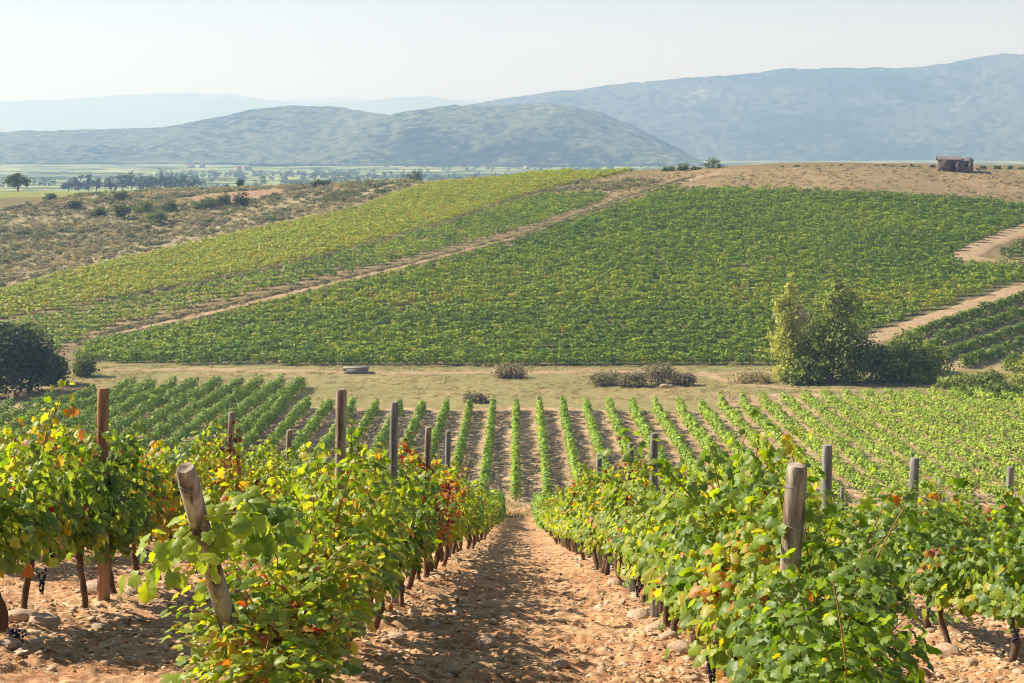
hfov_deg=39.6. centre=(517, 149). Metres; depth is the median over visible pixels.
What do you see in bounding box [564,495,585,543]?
grape vine
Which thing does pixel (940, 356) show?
willow bush
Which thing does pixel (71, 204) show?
scrub bush
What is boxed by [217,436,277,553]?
grape vine
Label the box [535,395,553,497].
vine row
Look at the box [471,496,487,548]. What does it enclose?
grape vine
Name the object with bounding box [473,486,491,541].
grape vine
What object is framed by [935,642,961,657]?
stone
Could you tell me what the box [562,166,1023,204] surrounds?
dry grass
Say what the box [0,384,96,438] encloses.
vine row
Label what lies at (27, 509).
grape vine
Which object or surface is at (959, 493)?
trellis wires
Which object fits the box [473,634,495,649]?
stone
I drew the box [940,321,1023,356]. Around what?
vine row
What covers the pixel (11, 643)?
stone
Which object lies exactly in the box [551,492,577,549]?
grape vine
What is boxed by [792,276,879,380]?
broadleaf tree
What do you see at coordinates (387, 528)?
grape vine
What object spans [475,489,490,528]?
grape vine
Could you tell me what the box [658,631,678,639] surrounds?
stone
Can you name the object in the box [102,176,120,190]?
pine tree
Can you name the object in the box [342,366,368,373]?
stone trough
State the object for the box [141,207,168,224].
scrub bush
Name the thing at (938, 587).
grape vine
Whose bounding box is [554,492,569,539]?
grape vine
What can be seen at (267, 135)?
hills
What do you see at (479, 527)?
grape vine
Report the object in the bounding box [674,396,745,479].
vine row
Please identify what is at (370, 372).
dirt track
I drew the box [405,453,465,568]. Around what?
grape vine
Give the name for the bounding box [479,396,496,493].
vine row
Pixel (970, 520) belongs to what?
grape vine
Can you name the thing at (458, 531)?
grape vine
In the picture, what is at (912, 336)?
willow bush
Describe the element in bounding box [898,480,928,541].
grape vine
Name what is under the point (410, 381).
meadow grass
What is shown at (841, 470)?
vine row
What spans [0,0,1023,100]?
sky
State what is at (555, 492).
grape vine
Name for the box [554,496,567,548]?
grape vine
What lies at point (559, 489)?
grape vine
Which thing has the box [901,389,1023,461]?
vine row
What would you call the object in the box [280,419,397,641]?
grape vine
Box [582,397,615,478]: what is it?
vine row
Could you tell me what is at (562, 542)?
vineyard post
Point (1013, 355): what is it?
vine row
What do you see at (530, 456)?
ground
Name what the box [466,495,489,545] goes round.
grape vine
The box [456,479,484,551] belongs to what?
grape vine
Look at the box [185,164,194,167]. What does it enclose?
farmhouse
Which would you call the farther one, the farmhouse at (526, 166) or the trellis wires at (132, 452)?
the farmhouse at (526, 166)
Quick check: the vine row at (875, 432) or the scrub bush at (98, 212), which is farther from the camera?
the scrub bush at (98, 212)
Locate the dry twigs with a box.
[0,548,1022,682]
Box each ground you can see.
[0,160,1023,191]
[0,162,1023,510]
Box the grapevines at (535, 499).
[256,472,1023,529]
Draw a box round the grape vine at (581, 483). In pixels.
[568,473,590,557]
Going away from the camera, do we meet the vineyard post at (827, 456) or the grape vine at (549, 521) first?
the vineyard post at (827, 456)
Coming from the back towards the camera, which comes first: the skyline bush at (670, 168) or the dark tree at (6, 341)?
the skyline bush at (670, 168)
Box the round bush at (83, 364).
[68,353,100,377]
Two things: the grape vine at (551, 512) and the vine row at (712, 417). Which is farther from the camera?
the vine row at (712, 417)
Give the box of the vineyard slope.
[72,183,1023,364]
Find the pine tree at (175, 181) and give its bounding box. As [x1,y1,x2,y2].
[168,174,180,187]
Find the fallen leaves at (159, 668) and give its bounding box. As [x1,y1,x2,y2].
[0,537,1023,682]
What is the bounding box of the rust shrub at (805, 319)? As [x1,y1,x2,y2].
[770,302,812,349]
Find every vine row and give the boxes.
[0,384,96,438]
[0,391,58,428]
[0,397,15,415]
[3,376,137,443]
[9,376,157,454]
[53,376,177,442]
[76,376,199,447]
[95,375,222,455]
[110,378,244,455]
[142,373,263,459]
[166,373,287,464]
[184,376,307,463]
[215,393,288,459]
[249,397,311,465]
[279,398,335,470]
[292,396,356,472]
[346,399,379,453]
[365,399,402,471]
[398,399,426,468]
[421,398,449,476]
[452,399,474,479]
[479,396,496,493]
[509,398,521,500]
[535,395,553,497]
[558,394,581,480]
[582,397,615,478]
[605,397,642,481]
[628,397,679,492]
[651,395,706,475]
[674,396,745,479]
[697,399,778,491]
[717,390,812,499]
[737,389,849,501]
[756,392,880,500]
[778,392,908,498]
[798,389,947,501]
[818,386,979,501]
[839,388,1005,499]
[860,388,1023,495]
[882,387,1023,478]
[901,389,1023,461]
[905,290,1023,338]
[921,305,1023,345]
[926,384,1023,449]
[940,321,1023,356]
[947,386,1023,432]
[957,335,1023,367]
[969,386,1023,420]
[995,384,1023,408]
[1001,352,1023,368]
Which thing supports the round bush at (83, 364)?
on the ground at (530, 456)
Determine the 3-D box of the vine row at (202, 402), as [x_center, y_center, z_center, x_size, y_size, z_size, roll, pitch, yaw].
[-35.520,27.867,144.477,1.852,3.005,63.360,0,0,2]
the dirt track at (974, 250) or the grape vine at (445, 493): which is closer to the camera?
the grape vine at (445, 493)
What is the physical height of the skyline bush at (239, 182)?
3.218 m
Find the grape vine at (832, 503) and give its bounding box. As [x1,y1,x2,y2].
[803,484,844,577]
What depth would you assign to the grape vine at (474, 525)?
26.95 m
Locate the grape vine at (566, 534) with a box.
[558,478,578,554]
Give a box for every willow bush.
[881,323,926,356]
[901,340,956,384]
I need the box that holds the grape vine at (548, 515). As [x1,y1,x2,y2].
[540,491,557,541]
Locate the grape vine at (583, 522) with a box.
[574,467,606,573]
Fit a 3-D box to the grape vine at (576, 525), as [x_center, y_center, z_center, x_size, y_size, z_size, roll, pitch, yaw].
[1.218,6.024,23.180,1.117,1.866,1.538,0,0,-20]
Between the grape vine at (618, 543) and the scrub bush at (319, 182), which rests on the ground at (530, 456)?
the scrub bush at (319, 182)
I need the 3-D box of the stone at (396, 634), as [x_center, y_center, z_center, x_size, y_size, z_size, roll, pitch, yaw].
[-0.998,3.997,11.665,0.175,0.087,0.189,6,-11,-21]
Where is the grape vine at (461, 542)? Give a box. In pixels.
[459,504,476,550]
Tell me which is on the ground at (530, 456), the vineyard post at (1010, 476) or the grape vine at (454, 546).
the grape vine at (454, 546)
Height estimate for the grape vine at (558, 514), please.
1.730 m
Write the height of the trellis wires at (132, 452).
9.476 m
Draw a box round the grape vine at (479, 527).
[458,479,482,548]
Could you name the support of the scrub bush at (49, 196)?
on the ground at (530, 456)
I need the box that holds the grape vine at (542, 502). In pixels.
[541,500,557,543]
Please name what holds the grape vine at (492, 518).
on the ground at (530, 456)
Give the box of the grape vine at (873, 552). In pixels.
[836,496,929,613]
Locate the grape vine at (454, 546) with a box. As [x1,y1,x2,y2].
[451,477,482,553]
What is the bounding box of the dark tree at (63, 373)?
[39,347,73,383]
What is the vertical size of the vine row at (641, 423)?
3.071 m
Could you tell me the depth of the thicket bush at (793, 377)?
178.56 m
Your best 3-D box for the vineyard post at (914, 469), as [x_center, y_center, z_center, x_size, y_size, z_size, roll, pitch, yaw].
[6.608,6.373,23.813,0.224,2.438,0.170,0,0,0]
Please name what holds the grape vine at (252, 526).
on the vineyard soil
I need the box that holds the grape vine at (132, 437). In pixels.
[112,430,144,470]
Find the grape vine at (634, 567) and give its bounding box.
[605,470,704,613]
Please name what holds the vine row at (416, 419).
on the ground at (530, 456)
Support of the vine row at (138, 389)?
on the ground at (530, 456)
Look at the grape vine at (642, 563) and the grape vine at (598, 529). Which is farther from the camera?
the grape vine at (598, 529)
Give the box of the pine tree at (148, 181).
[141,176,156,188]
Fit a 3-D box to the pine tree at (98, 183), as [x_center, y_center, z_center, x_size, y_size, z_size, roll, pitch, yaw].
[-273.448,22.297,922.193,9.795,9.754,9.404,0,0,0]
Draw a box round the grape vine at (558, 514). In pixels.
[549,488,570,546]
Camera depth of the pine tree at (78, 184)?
894.04 m
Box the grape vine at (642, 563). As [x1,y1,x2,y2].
[610,465,711,634]
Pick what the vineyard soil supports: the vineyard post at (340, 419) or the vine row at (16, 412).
the vineyard post at (340, 419)
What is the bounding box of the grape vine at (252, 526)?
[119,485,381,682]
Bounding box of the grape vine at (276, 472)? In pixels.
[240,443,310,503]
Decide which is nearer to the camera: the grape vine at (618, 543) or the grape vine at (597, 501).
the grape vine at (618, 543)
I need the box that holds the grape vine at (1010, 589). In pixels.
[957,495,1023,644]
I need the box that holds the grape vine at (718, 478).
[653,411,821,681]
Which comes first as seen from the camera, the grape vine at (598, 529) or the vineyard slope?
the grape vine at (598, 529)
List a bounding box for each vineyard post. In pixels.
[42,429,48,443]
[96,387,109,600]
[176,462,253,681]
[227,412,234,564]
[286,430,291,472]
[335,388,346,648]
[389,401,398,603]
[424,427,431,554]
[445,431,450,556]
[561,488,564,546]
[596,454,601,568]
[627,442,634,592]
[649,432,658,616]
[777,462,806,670]
[821,444,832,581]
[840,487,843,510]
[909,457,918,502]
[1006,466,1013,506]
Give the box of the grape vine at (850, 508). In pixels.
[847,504,876,525]
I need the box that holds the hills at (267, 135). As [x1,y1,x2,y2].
[0,105,593,164]
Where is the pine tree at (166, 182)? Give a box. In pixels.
[160,175,175,187]
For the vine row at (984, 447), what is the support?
on the ground at (530, 456)
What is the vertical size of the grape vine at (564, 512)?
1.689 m
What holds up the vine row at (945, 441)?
on the ground at (530, 456)
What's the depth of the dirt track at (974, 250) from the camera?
260.08 m
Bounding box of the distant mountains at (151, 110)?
[0,92,475,131]
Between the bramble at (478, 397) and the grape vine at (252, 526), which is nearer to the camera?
the grape vine at (252, 526)
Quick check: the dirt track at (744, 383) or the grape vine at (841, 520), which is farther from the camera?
the dirt track at (744, 383)
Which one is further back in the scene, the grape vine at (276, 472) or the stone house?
the stone house
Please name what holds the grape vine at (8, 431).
on the ground at (530, 456)
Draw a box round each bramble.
[462,390,489,403]
[491,361,531,378]
[586,369,619,386]
[614,370,653,387]
[641,359,679,384]
[669,372,697,385]
[726,370,774,384]
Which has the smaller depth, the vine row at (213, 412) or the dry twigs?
the dry twigs
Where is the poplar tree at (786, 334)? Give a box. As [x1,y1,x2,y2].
[762,272,811,381]
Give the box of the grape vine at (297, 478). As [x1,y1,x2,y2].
[245,431,306,534]
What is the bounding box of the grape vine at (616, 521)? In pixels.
[608,463,668,592]
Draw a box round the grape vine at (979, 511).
[917,494,996,537]
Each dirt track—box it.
[93,173,722,336]
[99,367,774,375]
[699,371,856,391]
[809,283,1023,359]
[950,223,1023,263]
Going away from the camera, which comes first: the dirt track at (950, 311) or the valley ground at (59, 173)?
the dirt track at (950, 311)
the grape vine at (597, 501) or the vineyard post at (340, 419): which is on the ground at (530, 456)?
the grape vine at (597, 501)
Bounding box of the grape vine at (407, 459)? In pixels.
[363,447,445,589]
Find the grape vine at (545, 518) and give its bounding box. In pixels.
[539,501,556,538]
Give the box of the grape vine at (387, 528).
[249,441,416,649]
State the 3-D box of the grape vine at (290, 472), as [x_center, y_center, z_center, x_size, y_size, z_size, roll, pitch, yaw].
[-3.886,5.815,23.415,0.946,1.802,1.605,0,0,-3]
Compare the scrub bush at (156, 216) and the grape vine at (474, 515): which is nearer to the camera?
the grape vine at (474, 515)
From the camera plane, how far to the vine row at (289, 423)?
145.42 m
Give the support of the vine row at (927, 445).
on the ground at (530, 456)
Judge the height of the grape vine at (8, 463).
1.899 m
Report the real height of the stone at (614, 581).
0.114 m
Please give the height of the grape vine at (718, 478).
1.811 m
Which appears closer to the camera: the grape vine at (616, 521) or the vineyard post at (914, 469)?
the grape vine at (616, 521)
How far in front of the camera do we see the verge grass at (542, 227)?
238.53 m
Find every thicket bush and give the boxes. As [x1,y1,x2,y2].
[778,367,810,385]
[789,354,833,385]
[813,336,886,385]
[852,336,916,383]
[871,340,937,383]
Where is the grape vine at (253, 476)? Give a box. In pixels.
[193,424,266,564]
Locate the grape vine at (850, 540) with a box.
[832,491,904,599]
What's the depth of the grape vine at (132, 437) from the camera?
23.64 m
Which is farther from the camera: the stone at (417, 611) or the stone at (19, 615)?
the stone at (417, 611)
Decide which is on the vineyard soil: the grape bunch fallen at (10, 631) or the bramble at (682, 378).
the grape bunch fallen at (10, 631)
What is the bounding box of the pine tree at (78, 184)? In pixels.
[72,175,84,190]
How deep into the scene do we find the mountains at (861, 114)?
4294.68 m
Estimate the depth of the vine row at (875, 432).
136.74 m
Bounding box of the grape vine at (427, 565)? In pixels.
[420,468,471,577]
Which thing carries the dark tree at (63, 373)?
on the ground at (530, 456)
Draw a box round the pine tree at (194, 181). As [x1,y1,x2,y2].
[185,176,202,187]
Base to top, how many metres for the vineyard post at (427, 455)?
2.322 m
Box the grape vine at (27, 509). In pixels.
[0,420,98,633]
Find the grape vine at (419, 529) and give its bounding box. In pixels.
[370,442,458,606]
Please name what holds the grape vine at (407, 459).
on the ground at (530, 456)
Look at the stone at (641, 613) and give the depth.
14.46 m
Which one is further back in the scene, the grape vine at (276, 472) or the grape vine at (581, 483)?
the grape vine at (581, 483)
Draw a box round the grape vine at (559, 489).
[552,485,585,559]
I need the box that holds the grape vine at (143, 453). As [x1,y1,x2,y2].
[138,448,149,461]
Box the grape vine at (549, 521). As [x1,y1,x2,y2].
[543,500,563,541]
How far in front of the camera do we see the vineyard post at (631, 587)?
17.34 m
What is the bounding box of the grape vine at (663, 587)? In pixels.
[641,407,777,673]
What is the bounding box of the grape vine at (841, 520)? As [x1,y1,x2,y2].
[809,488,854,578]
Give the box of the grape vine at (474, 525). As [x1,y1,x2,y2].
[451,478,484,553]
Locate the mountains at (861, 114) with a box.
[464,53,1023,160]
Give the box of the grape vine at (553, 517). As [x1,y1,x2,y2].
[544,498,565,547]
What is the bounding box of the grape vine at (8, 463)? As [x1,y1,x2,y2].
[0,452,13,477]
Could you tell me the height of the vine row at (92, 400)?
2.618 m
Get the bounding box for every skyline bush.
[235,178,244,186]
[405,169,422,180]
[659,166,675,170]
[675,162,689,170]
[689,166,701,169]
[703,155,723,167]
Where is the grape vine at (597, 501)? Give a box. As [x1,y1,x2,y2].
[587,448,644,576]
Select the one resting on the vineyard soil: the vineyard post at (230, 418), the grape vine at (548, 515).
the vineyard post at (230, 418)
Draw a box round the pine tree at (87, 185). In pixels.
[80,174,94,190]
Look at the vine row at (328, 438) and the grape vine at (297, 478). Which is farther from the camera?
the vine row at (328, 438)
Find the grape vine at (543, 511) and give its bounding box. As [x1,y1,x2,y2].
[541,489,564,546]
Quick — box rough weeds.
[93,176,663,304]
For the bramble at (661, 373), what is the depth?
177.29 m
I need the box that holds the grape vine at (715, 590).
[597,428,836,682]
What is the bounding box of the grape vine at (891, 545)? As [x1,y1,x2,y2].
[872,490,1000,628]
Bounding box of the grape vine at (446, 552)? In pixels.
[423,464,470,566]
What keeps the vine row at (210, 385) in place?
on the ground at (530, 456)
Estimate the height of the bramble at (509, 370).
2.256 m
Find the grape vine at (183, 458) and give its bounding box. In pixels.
[139,455,192,539]
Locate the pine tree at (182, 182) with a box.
[176,175,191,187]
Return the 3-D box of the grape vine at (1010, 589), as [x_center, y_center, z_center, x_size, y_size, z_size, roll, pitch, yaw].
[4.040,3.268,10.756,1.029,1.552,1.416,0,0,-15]
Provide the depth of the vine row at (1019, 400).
162.99 m
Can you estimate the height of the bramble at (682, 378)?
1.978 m
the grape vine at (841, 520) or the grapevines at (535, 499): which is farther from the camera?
the grapevines at (535, 499)
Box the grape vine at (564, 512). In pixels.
[562,477,584,548]
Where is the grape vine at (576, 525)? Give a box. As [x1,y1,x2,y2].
[559,456,602,569]
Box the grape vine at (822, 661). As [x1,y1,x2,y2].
[726,490,952,682]
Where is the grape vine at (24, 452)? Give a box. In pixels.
[9,440,83,477]
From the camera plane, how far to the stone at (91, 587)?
13.94 m
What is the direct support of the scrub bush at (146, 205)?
on the ground at (530, 456)
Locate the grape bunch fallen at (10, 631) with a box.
[6,628,26,642]
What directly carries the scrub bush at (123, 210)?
on the ground at (530, 456)
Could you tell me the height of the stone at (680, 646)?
0.124 m
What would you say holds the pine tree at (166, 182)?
on the valley ground at (59, 173)
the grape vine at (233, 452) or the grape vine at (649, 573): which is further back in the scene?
the grape vine at (233, 452)
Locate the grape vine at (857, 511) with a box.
[845,509,880,522]
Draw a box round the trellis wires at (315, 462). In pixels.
[286,462,433,531]
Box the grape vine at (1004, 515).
[996,504,1023,543]
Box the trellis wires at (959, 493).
[862,490,1020,572]
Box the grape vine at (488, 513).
[476,492,490,541]
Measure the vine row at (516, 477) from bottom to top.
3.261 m
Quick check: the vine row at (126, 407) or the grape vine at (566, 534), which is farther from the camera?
the vine row at (126, 407)
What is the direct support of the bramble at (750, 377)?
on the ground at (530, 456)
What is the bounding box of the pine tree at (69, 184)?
[60,179,75,190]
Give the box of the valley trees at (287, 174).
[0,160,716,187]
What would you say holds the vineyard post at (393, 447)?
on the vineyard soil
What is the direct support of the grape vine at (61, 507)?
on the vineyard soil
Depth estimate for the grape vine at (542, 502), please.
46.82 m
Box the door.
[951,162,955,169]
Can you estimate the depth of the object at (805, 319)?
198.29 m
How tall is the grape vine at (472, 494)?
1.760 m
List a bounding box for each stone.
[0,638,22,648]
[8,608,38,622]
[28,612,60,626]
[29,637,43,646]
[86,579,96,594]
[91,622,112,630]
[125,586,138,594]
[140,629,153,637]
[387,631,406,637]
[408,608,421,615]
[429,572,445,578]
[442,664,460,674]
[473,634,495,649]
[552,659,567,668]
[596,665,606,671]
[607,578,621,584]
[626,608,649,618]
[631,593,641,599]
[644,622,665,630]
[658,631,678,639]
[667,640,689,655]
[924,625,936,632]
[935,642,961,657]
[964,657,978,667]
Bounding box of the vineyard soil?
[0,504,1023,682]
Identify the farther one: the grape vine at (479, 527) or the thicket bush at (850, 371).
the thicket bush at (850, 371)
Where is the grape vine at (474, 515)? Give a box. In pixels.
[458,480,481,549]
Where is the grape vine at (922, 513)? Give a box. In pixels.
[903,491,959,529]
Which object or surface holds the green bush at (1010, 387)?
on the ground at (530, 456)
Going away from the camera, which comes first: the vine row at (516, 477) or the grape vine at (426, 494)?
the grape vine at (426, 494)
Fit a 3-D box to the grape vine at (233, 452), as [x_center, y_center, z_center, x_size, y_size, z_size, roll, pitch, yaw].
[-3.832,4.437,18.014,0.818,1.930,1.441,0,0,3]
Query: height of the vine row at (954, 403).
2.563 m
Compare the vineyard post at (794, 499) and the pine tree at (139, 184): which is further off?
the pine tree at (139, 184)
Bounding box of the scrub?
[0,177,423,285]
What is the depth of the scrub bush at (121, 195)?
369.42 m
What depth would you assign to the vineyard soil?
12.71 m
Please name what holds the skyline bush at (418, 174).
on the ground at (530, 456)
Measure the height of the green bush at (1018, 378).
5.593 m
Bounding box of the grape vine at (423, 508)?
[302,471,426,602]
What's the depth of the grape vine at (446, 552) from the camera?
21.69 m
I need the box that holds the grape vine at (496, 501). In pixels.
[480,498,497,540]
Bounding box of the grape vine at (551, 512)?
[546,498,558,533]
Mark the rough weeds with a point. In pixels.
(606, 184)
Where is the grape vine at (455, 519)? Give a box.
[412,462,476,571]
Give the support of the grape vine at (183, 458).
on the ground at (530, 456)
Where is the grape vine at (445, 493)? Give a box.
[378,431,469,579]
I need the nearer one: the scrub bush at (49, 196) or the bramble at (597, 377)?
the bramble at (597, 377)
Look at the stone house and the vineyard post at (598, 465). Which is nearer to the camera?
the vineyard post at (598, 465)
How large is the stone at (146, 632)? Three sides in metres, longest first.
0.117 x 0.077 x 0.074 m
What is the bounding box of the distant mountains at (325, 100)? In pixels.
[271,98,502,103]
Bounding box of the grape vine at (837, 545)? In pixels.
[807,501,891,575]
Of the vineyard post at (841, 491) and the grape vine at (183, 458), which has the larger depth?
the vineyard post at (841, 491)
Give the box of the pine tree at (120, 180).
[115,173,129,189]
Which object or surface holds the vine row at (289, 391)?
on the ground at (530, 456)
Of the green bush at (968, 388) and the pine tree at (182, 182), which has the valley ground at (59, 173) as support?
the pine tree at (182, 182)
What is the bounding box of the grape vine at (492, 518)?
[483,500,500,539]
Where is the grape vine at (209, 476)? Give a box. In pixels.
[176,418,244,573]
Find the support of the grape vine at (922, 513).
on the ground at (530, 456)
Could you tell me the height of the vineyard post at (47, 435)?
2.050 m
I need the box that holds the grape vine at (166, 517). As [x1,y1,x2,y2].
[121,435,184,574]
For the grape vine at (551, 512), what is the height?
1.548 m
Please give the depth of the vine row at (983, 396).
159.50 m
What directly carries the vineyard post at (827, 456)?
on the vineyard soil
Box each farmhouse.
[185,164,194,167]
[242,166,251,169]
[523,165,530,168]
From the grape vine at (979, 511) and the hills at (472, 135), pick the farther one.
the hills at (472, 135)
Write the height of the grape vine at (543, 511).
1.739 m
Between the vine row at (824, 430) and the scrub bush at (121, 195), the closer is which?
the vine row at (824, 430)
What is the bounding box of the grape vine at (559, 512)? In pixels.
[548,498,570,550]
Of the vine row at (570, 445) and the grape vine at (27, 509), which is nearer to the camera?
the grape vine at (27, 509)
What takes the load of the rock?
on the ground at (530, 456)
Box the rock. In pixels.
[660,384,668,387]
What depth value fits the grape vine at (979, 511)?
21.22 m
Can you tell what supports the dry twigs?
on the vineyard soil
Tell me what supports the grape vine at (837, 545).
on the vineyard soil
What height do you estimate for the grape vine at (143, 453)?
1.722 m
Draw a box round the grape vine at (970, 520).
[946,495,1015,557]
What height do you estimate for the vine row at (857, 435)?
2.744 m
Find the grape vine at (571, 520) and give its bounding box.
[559,463,603,567]
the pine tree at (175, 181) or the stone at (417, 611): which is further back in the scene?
the pine tree at (175, 181)
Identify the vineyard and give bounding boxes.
[0,167,633,317]
[0,189,607,349]
[999,238,1023,258]
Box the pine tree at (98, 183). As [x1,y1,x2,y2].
[90,177,103,190]
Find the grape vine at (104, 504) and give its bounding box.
[30,396,146,609]
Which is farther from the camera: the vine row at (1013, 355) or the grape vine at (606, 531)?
the vine row at (1013, 355)
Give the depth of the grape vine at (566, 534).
30.74 m
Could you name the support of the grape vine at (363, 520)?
on the vineyard soil
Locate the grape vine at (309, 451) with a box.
[291,448,313,520]
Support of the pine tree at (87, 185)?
on the valley ground at (59, 173)
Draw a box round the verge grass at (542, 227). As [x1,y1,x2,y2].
[75,175,692,345]
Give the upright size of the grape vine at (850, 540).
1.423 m
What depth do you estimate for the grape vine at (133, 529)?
13.66 m
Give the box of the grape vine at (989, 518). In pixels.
[982,486,1023,554]
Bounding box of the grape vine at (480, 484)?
[466,483,487,540]
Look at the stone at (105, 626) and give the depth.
11.53 m
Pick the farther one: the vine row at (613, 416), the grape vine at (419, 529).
the vine row at (613, 416)
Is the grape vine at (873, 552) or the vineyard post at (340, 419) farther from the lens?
the grape vine at (873, 552)
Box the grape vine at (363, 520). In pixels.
[212,454,414,682]
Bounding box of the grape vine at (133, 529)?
[65,411,167,593]
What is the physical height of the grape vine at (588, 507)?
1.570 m
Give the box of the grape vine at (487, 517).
[470,486,499,544]
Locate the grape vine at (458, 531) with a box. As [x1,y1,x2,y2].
[441,478,470,558]
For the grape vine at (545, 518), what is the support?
on the ground at (530, 456)
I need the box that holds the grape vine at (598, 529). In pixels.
[592,456,636,582]
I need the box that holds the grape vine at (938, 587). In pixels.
[896,481,1000,643]
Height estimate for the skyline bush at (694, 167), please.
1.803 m
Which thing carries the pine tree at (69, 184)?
on the valley ground at (59, 173)
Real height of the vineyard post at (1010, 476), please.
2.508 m
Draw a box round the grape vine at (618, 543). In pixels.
[605,459,673,602]
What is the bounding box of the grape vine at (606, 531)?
[592,452,649,564]
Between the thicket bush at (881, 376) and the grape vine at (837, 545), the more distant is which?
the thicket bush at (881, 376)
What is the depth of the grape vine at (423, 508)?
12.76 m
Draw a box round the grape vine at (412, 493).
[306,441,424,630]
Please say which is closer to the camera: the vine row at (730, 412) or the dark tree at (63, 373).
the vine row at (730, 412)
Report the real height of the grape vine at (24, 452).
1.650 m
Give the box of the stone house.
[936,156,973,172]
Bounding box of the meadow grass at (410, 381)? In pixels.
[0,357,1023,400]
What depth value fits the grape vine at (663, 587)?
10.29 m
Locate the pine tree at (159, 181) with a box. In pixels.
[154,168,164,186]
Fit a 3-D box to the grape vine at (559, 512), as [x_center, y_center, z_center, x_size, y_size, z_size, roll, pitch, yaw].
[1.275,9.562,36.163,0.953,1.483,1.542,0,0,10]
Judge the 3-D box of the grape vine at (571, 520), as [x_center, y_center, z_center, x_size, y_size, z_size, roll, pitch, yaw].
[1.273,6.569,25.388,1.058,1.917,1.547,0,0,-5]
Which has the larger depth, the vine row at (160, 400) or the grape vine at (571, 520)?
the vine row at (160, 400)
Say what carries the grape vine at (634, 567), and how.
on the vineyard soil
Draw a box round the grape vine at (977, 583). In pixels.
[928,481,1023,662]
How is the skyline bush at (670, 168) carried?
on the ground at (530, 456)
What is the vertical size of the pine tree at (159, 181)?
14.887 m
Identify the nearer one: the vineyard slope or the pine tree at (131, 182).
the vineyard slope
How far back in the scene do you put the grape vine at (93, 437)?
20.46 m
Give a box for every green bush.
[935,372,977,389]
[947,383,985,396]
[963,368,1013,388]
[979,376,1023,399]
[1000,352,1023,387]
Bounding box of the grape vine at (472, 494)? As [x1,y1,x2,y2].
[434,454,478,561]
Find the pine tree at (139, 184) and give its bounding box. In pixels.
[133,175,145,189]
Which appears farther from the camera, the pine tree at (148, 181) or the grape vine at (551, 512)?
the pine tree at (148, 181)
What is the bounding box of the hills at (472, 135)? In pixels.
[250,103,751,165]
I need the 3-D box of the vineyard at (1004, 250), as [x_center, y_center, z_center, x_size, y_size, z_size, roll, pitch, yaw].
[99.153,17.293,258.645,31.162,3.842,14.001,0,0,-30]
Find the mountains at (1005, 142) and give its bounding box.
[934,114,1023,160]
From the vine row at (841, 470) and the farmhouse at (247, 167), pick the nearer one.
the vine row at (841, 470)
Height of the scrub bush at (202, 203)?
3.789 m
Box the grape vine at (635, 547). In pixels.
[605,466,724,626]
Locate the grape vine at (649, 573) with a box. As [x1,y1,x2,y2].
[623,444,727,642]
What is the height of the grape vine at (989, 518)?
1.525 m
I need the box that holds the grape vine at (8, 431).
[0,421,24,476]
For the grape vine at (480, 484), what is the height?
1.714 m
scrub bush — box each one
[42,193,56,199]
[61,199,84,209]
[86,208,105,216]
[108,200,134,218]
[112,191,128,199]
[131,200,153,212]
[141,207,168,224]
[158,198,177,211]
[188,195,216,208]
[208,192,230,205]
[223,192,250,206]
[307,179,330,186]
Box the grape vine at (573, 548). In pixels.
[559,514,574,551]
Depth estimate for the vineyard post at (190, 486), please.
6.72 m
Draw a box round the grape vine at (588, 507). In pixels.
[564,473,611,574]
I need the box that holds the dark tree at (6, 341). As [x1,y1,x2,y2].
[0,316,44,398]
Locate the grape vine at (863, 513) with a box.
[856,505,888,528]
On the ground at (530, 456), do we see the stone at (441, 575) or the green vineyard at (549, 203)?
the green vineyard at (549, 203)
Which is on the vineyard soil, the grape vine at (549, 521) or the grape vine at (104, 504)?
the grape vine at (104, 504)
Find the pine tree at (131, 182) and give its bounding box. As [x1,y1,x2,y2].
[122,171,137,190]
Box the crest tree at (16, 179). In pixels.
[2,173,30,190]
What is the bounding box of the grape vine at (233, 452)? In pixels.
[196,419,248,515]
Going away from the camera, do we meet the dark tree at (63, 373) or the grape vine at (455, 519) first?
the grape vine at (455, 519)
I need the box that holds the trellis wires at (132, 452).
[0,445,291,549]
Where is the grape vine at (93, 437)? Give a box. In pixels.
[24,424,96,497]
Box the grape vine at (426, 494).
[386,462,445,592]
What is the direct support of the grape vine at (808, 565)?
on the vineyard soil
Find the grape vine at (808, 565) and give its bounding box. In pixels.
[719,455,974,682]
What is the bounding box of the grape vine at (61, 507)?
[0,379,89,608]
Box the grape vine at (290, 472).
[260,450,312,546]
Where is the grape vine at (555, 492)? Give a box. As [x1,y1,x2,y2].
[541,487,560,544]
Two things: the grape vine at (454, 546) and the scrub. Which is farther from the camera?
the scrub
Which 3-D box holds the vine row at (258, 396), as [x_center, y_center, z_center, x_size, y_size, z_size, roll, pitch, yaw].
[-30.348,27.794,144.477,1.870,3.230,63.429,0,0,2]
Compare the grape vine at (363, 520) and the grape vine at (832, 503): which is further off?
the grape vine at (832, 503)
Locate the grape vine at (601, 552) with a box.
[577,485,612,565]
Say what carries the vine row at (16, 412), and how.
on the ground at (530, 456)
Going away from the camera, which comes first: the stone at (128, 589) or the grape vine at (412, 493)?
the grape vine at (412, 493)
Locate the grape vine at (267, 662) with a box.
[159,532,384,682]
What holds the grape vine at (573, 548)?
on the ground at (530, 456)
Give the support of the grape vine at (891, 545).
on the vineyard soil
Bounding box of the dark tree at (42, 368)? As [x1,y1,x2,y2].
[2,320,70,393]
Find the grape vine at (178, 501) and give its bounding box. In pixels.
[125,428,215,574]
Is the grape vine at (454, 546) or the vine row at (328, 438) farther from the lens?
the vine row at (328, 438)

